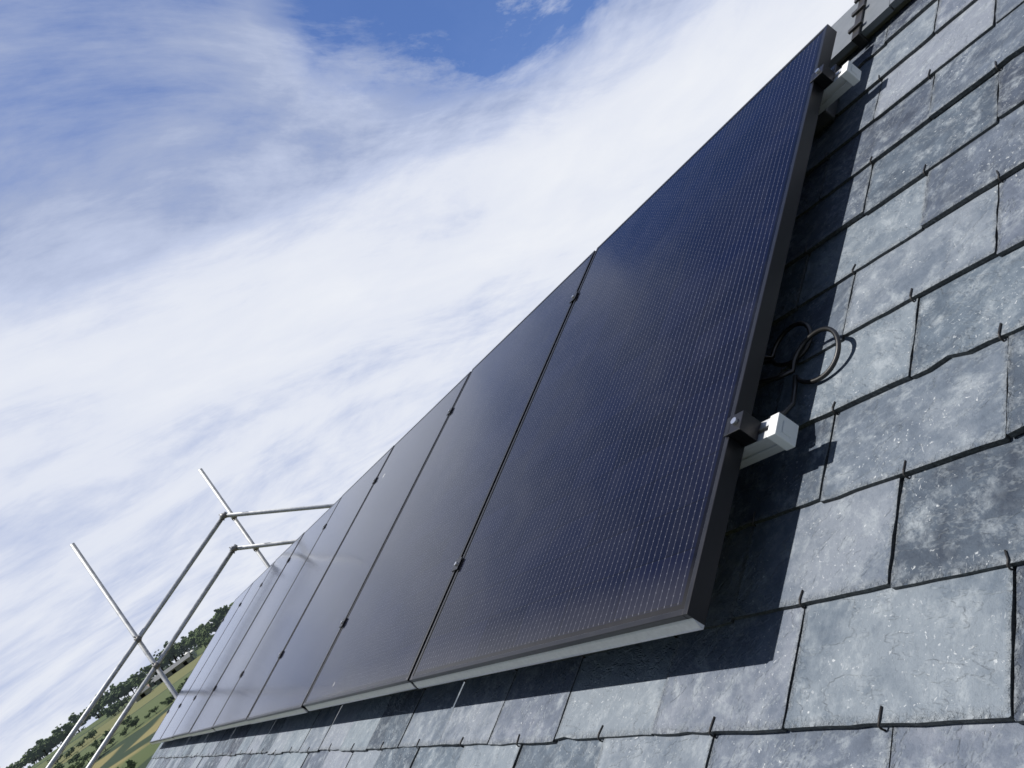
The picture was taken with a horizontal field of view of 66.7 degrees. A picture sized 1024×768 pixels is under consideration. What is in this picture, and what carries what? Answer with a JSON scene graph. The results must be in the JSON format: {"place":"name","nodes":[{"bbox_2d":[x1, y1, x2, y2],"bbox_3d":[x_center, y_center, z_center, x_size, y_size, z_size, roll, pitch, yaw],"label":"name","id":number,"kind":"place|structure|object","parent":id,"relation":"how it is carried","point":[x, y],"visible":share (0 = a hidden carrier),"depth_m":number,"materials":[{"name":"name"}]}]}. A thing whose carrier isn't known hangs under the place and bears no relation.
{"place":"outdoors","nodes":[
{"label":"outdoors","id":0,"kind":"place"},
{"bbox_2d":[31,645,207,767],"bbox_3d":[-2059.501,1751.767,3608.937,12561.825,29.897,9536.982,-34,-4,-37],"label":"grassy hillside","id":1,"kind":"structure","parent":0,"point":[134,744],"depth_m":287.38,"materials":[{"name":"green plant"}]},
{"bbox_2d":[6,762,21,767],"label":"tree","id":2,"kind":"object","parent":1,"relation":"on","point":[12,765],"visible":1,"depth_m":448.98,"materials":[{"name":"green plant"}]},
{"bbox_2d":[14,752,32,767],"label":"tree","id":3,"kind":"object","parent":1,"relation":"on","point":[24,761],"visible":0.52,"depth_m":462.62,"materials":[{"name":"green plant"}]},
{"bbox_2d":[20,750,42,763],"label":"tree","id":4,"kind":"object","parent":1,"relation":"on","point":[33,758],"visible":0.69,"depth_m":496.74,"materials":[{"name":"green plant"}]},
{"bbox_2d":[30,740,49,755],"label":"tree","id":5,"kind":"object","parent":1,"relation":"on","point":[42,747],"visible":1,"depth_m":482.38,"materials":[{"name":"green plant"}]},
{"bbox_2d":[43,742,53,753],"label":"tree","id":6,"kind":"object","parent":1,"relation":"on","point":[48,750],"visible":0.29,"depth_m":501.84,"materials":[{"name":"green plant"}]},
{"bbox_2d":[36,727,61,747],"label":"tree","id":7,"kind":"object","parent":1,"relation":"on","point":[54,739],"visible":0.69,"depth_m":500.07,"materials":[{"name":"green plant"}]},
{"bbox_2d":[47,754,62,763],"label":"bush","id":8,"kind":"object","parent":1,"relation":"on","point":[59,758],"visible":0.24,"depth_m":336.56,"materials":[{"name":"green plant"}]},
{"bbox_2d":[53,762,64,767],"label":"tree","id":9,"kind":"object","parent":1,"relation":"on","point":[59,765],"visible":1,"depth_m":274.04,"materials":[{"name":"green plant"}]},
{"bbox_2d":[54,722,75,739],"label":"tree","id":10,"kind":"object","parent":1,"relation":"on","point":[65,731],"visible":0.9,"depth_m":487.31,"materials":[{"name":"green plant"}]},
{"bbox_2d":[54,712,84,731],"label":"tree","id":11,"kind":"object","parent":1,"relation":"on","point":[72,718],"visible":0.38,"depth_m":513.17,"materials":[{"name":"green plant"}]},
{"bbox_2d":[64,747,74,758],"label":"bush","id":12,"kind":"object","parent":1,"relation":"on","point":[70,751],"visible":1,"depth_m":336.12,"materials":[{"name":"green plant"}]},
{"bbox_2d":[67,752,79,763],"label":"bush","id":13,"kind":"object","parent":1,"relation":"on","point":[73,758],"visible":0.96,"depth_m":276.48,"materials":[{"name":"green plant"}]},
{"bbox_2d":[67,754,88,767],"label":"bush","id":14,"kind":"object","parent":1,"relation":"on","point":[80,763],"visible":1,"depth_m":232.15,"materials":[{"name":"green plant"}]},
{"bbox_2d":[75,738,85,747],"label":"bush","id":15,"kind":"object","parent":1,"relation":"on","point":[82,742],"visible":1,"depth_m":341.34,"materials":[{"name":"green plant"}]},
{"bbox_2d":[77,694,103,723],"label":"tree","id":16,"kind":"object","parent":1,"relation":"on","point":[87,718],"visible":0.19,"depth_m":505.89,"materials":[{"name":"green plant"}]},
{"bbox_2d":[83,729,97,739],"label":"bush","id":17,"kind":"object","parent":1,"relation":"on","point":[90,734],"visible":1,"depth_m":343.54,"materials":[{"name":"green plant"}]},
{"bbox_2d":[82,698,104,715],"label":"tree","id":18,"kind":"object","parent":1,"relation":"on","point":[98,706],"visible":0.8,"depth_m":492.48,"materials":[{"name":"green plant"}]},
{"bbox_2d":[89,740,99,746],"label":"bush","id":19,"kind":"object","parent":1,"relation":"on","point":[95,743],"visible":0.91,"depth_m":282.21,"materials":[{"name":"green plant"}]},
{"bbox_2d":[88,747,105,759],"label":"bush","id":20,"kind":"object","parent":1,"relation":"on","point":[92,753],"visible":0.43,"depth_m":236.34,"materials":[{"name":"green plant"}]},
{"bbox_2d":[95,738,111,749],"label":"bush","id":21,"kind":"object","parent":1,"relation":"on","point":[98,745],"visible":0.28,"depth_m":244.43,"materials":[{"name":"green plant"}]},
{"bbox_2d":[101,690,116,707],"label":"tree","id":22,"kind":"object","parent":1,"relation":"on","point":[109,697],"visible":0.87,"depth_m":500.72,"materials":[{"name":"green plant"}]},
{"bbox_2d":[105,705,118,717],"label":"tree","id":23,"kind":"object","parent":1,"relation":"on","point":[114,712],"visible":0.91,"depth_m":422.26,"materials":[{"name":"green plant"}]},
{"bbox_2d":[104,702,120,715],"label":"tree","id":24,"kind":"object","parent":1,"relation":"on","point":[113,706],"visible":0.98,"depth_m":422.22,"materials":[{"name":"green plant"}]},
{"bbox_2d":[113,690,123,699],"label":"tree","id":25,"kind":"object","parent":1,"relation":"on","point":[120,695],"visible":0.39,"depth_m":520.09,"materials":[{"name":"green plant"}]},
{"bbox_2d":[109,678,136,696],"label":"tree","id":26,"kind":"object","parent":1,"relation":"on","point":[112,686],"visible":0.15,"depth_m":529.40,"materials":[{"name":"green plant"}]},
{"bbox_2d":[119,727,127,735],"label":"bush","id":27,"kind":"object","parent":1,"relation":"on","point":[123,732],"visible":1,"depth_m":248.45,"materials":[{"name":"green plant"}]},
{"bbox_2d":[118,696,130,707],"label":"tree","id":28,"kind":"object","parent":1,"relation":"on","point":[124,700],"visible":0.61,"depth_m":440.92,"materials":[{"name":"green plant"}]},
{"bbox_2d":[120,715,131,724],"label":"bush","id":29,"kind":"object","parent":1,"relation":"on","point":[127,720],"visible":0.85,"depth_m":285.73,"materials":[{"name":"green plant"}]},
{"bbox_2d":[112,671,141,694],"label":"tree","id":30,"kind":"object","parent":1,"relation":"on","point":[124,687],"visible":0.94,"depth_m":503.97,"materials":[{"name":"green plant"}]},
{"bbox_2d":[125,759,137,767],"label":"bush","id":31,"kind":"object","parent":1,"relation":"on","point":[130,763],"visible":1,"depth_m":157.98,"materials":[{"name":"green plant"}]},
{"bbox_2d":[125,715,139,727],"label":"bush","id":32,"kind":"object","parent":1,"relation":"on","point":[134,721],"visible":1,"depth_m":250.37,"materials":[{"name":"green plant"}]},
{"bbox_2d":[129,671,145,678],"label":"tree","id":33,"kind":"object","parent":1,"relation":"on","point":[143,675],"visible":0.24,"depth_m":545.43,"materials":[{"name":"green plant"}]},
{"bbox_2d":[131,685,150,702],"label":"farm cottage","id":34,"kind":"structure","parent":1,"relation":"on","point":[146,691],"depth_m":400.55,"materials":[{"name":"grey"}]},
{"bbox_2d":[131,672,152,689],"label":"tree","id":35,"kind":"object","parent":1,"relation":"on","point":[139,681],"visible":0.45,"depth_m":434.73,"materials":[{"name":"green plant"}]},
{"bbox_2d":[135,674,158,692],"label":"farm shed","id":36,"kind":"structure","parent":1,"relation":"on","point":[153,683],"depth_m":459.00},
{"bbox_2d":[139,660,160,674],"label":"tree","id":37,"kind":"object","parent":1,"relation":"on","point":[146,669],"visible":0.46,"depth_m":513.74,"materials":[{"name":"green plant"}]},
{"bbox_2d":[148,705,158,712],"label":"bush","id":38,"kind":"object","parent":1,"relation":"on","point":[153,710],"visible":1,"depth_m":252.35,"materials":[{"name":"green plant"}]},
{"bbox_2d":[150,662,166,670],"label":"tree","id":39,"kind":"object","parent":1,"relation":"on","point":[162,665],"visible":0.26,"depth_m":518.56,"materials":[{"name":"green plant"}]},
{"bbox_2d":[154,650,175,664],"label":"tree","id":40,"kind":"object","parent":1,"relation":"on","point":[166,659],"visible":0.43,"depth_m":514.24,"materials":[{"name":"green plant"}]},
{"bbox_2d":[153,641,178,661],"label":"tree","id":41,"kind":"object","parent":1,"relation":"on","point":[171,651],"visible":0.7,"depth_m":510.95,"materials":[{"name":"green plant"}]},
{"bbox_2d":[165,693,174,705],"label":"bush","id":42,"kind":"object","parent":1,"relation":"on","point":[169,701],"visible":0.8,"depth_m":249.50,"materials":[{"name":"green plant"}]},
{"bbox_2d":[154,652,193,684],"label":"building","id":43,"kind":"structure","parent":1,"relation":"on","point":[178,665],"depth_m":451.71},
{"bbox_2d":[174,636,186,656],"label":"tree","id":44,"kind":"object","parent":1,"relation":"on","point":[182,638],"visible":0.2,"depth_m":541.58,"materials":[{"name":"green plant"}]},
{"bbox_2d":[178,644,186,652],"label":"tree","id":45,"kind":"object","parent":1,"relation":"on","point":[180,648],"visible":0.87,"depth_m":491.16,"materials":[{"name":"green plant"}]},
{"bbox_2d":[175,640,191,653],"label":"tree","id":46,"kind":"object","parent":1,"relation":"on","point":[188,643],"visible":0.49,"depth_m":510.85,"materials":[{"name":"green plant"}]},
{"bbox_2d":[190,650,196,656],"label":"farm silo","id":47,"kind":"object","parent":1,"relation":"on","point":[193,652],"visible":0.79,"depth_m":471.16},
{"bbox_2d":[188,625,211,639],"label":"tree","id":48,"kind":"object","parent":1,"relation":"on","point":[196,634],"visible":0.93,"depth_m":522.18,"materials":[{"name":"green plant"}]},
{"bbox_2d":[195,631,209,647],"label":"tree","id":49,"kind":"object","parent":1,"relation":"on","point":[199,641],"visible":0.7,"depth_m":482.52,"materials":[{"name":"green plant"}]},
{"bbox_2d":[192,618,212,635],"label":"tree","id":50,"kind":"object","parent":1,"relation":"on","point":[201,625],"visible":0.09,"depth_m":577.48,"materials":[{"name":"green plant"}]},
{"bbox_2d":[202,635,212,645],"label":"tree","id":51,"kind":"object","parent":1,"relation":"on","point":[206,642],"visible":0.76,"depth_m":451.44,"materials":[{"name":"green plant"}]},
{"bbox_2d":[202,615,221,630],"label":"tree","id":52,"kind":"object","parent":1,"relation":"on","point":[215,624],"visible":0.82,"depth_m":546.61,"materials":[{"name":"green plant"}]},
{"bbox_2d":[214,612,227,619],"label":"tree","id":53,"kind":"object","parent":1,"relation":"on","point":[221,617],"visible":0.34,"depth_m":552.05,"materials":[{"name":"green plant"}]},
{"bbox_2d":[213,602,233,617],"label":"tree","id":54,"kind":"object","parent":1,"relation":"on","point":[223,610],"visible":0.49,"depth_m":559.51,"materials":[{"name":"green plant"}]},
{"bbox_2d":[46,468,332,767],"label":"scaffold poles","id":55,"kind":"object","parent":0,"point":[133,633],"visible":0.56,"depth_m":9.55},
{"bbox_2d":[134,513,258,668],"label":"scaffold couplers","id":56,"kind":"object","parent":55,"relation":"attached to","point":[138,639],"visible":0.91,"depth_m":10.29,"materials":[{"name":"grey metal"}]},
{"bbox_2d":[0,0,854,767],"label":"sky","id":57,"kind":"structure","parent":0,"point":[253,245],"materials":[{"name":"blue"}]},
{"bbox_2d":[146,0,1023,767],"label":"roof slates","id":58,"kind":"object","parent":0,"point":[910,618],"visible":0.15,"depth_m":1.24,"materials":[{"name":"grey stone"}]},
{"bbox_2d":[848,0,867,47],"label":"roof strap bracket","id":59,"kind":"object","parent":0,"point":[859,39],"visible":1,"depth_m":2.11,"materials":[{"name":"grey metal"}]},
{"bbox_3d":[1.754,3.035,4.594,8.632,7.039,12.460,-34,-4,-37],"label":"house","id":60,"kind":"object","parent":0,"visible":0},
{"bbox_3d":[-1.222,2.164,3.319,12.740,0.196,5.245,-40,20,53],"label":"roof","id":61,"kind":"object","parent":60,"relation":"attached to","visible":0},
{"bbox_2d":[149,24,836,742],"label":"pv frames","id":62,"kind":"object","parent":61,"relation":"on","point":[699,594],"visible":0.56,"depth_m":1.58,"materials":[{"name":"black metal"}]},
{"bbox_2d":[151,618,703,743],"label":"pv frame trim","id":63,"kind":"structure","parent":62,"relation":"attached to","point":[667,630],"depth_m":1.56,"materials":[{"name":"silver metal"}]},
{"bbox_2d":[150,30,823,741],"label":"solar panels","id":64,"kind":"object","parent":62,"relation":"in","point":[594,512],"visible":0.91,"depth_m":2.12,"materials":[{"name":"glass"}]},
{"bbox_2d":[167,64,834,711],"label":"panel clamps","id":65,"kind":"object","parent":62,"relation":"on","point":[745,430],"visible":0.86,"depth_m":1.30,"materials":[{"name":"black metal"}]},
{"bbox_2d":[213,68,819,688],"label":"clamp bolts","id":66,"kind":"object","parent":62,"relation":"on","point":[733,420],"visible":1,"depth_m":1.91,"materials":[{"name":"silver metal"}]},
{"bbox_2d":[153,61,1014,758],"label":"roof slate hooks","id":67,"kind":"object","parent":61,"relation":"on","point":[753,521],"visible":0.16,"depth_m":1.30,"materials":[{"name":"black metal"}]},
{"bbox_2d":[740,68,851,468],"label":"mount rails","id":68,"kind":"object","parent":61,"relation":"on","point":[763,446],"visible":0.03,"depth_m":1.32,"materials":[{"name":"metal"}]},
{"bbox_2d":[767,61,860,450],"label":"rail end caps","id":69,"kind":"object","parent":68,"relation":"on","point":[782,432],"visible":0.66,"depth_m":1.26,"materials":[{"name":"plastic"}]},
{"bbox_2d":[814,64,840,134],"bbox_3d":[0.819,-0.746,2.076,0.115,0.032,0.230,-40,20,53],"label":"optimiser box body","id":70,"kind":"object","parent":68,"relation":"on","point":[826,116],"visible":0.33,"depth_m":1.99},
{"bbox_2d":[759,321,840,415],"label":"dc cable loops","id":71,"kind":"object","parent":61,"relation":"on","point":[802,348],"visible":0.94,"depth_m":1.46,"materials":[{"name":"black rubber"}]},
{"bbox_2d":[829,0,903,67],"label":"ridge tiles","id":72,"kind":"object","parent":61,"relation":"on","point":[876,13],"visible":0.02,"depth_m":2.14,"materials":[{"name":"grey stone"}]},
{"bbox_2d":[830,0,910,68],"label":"ridge bedding","id":73,"kind":"object","parent":61,"relation":"on","point":[882,23],"depth_m":2.09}
]}

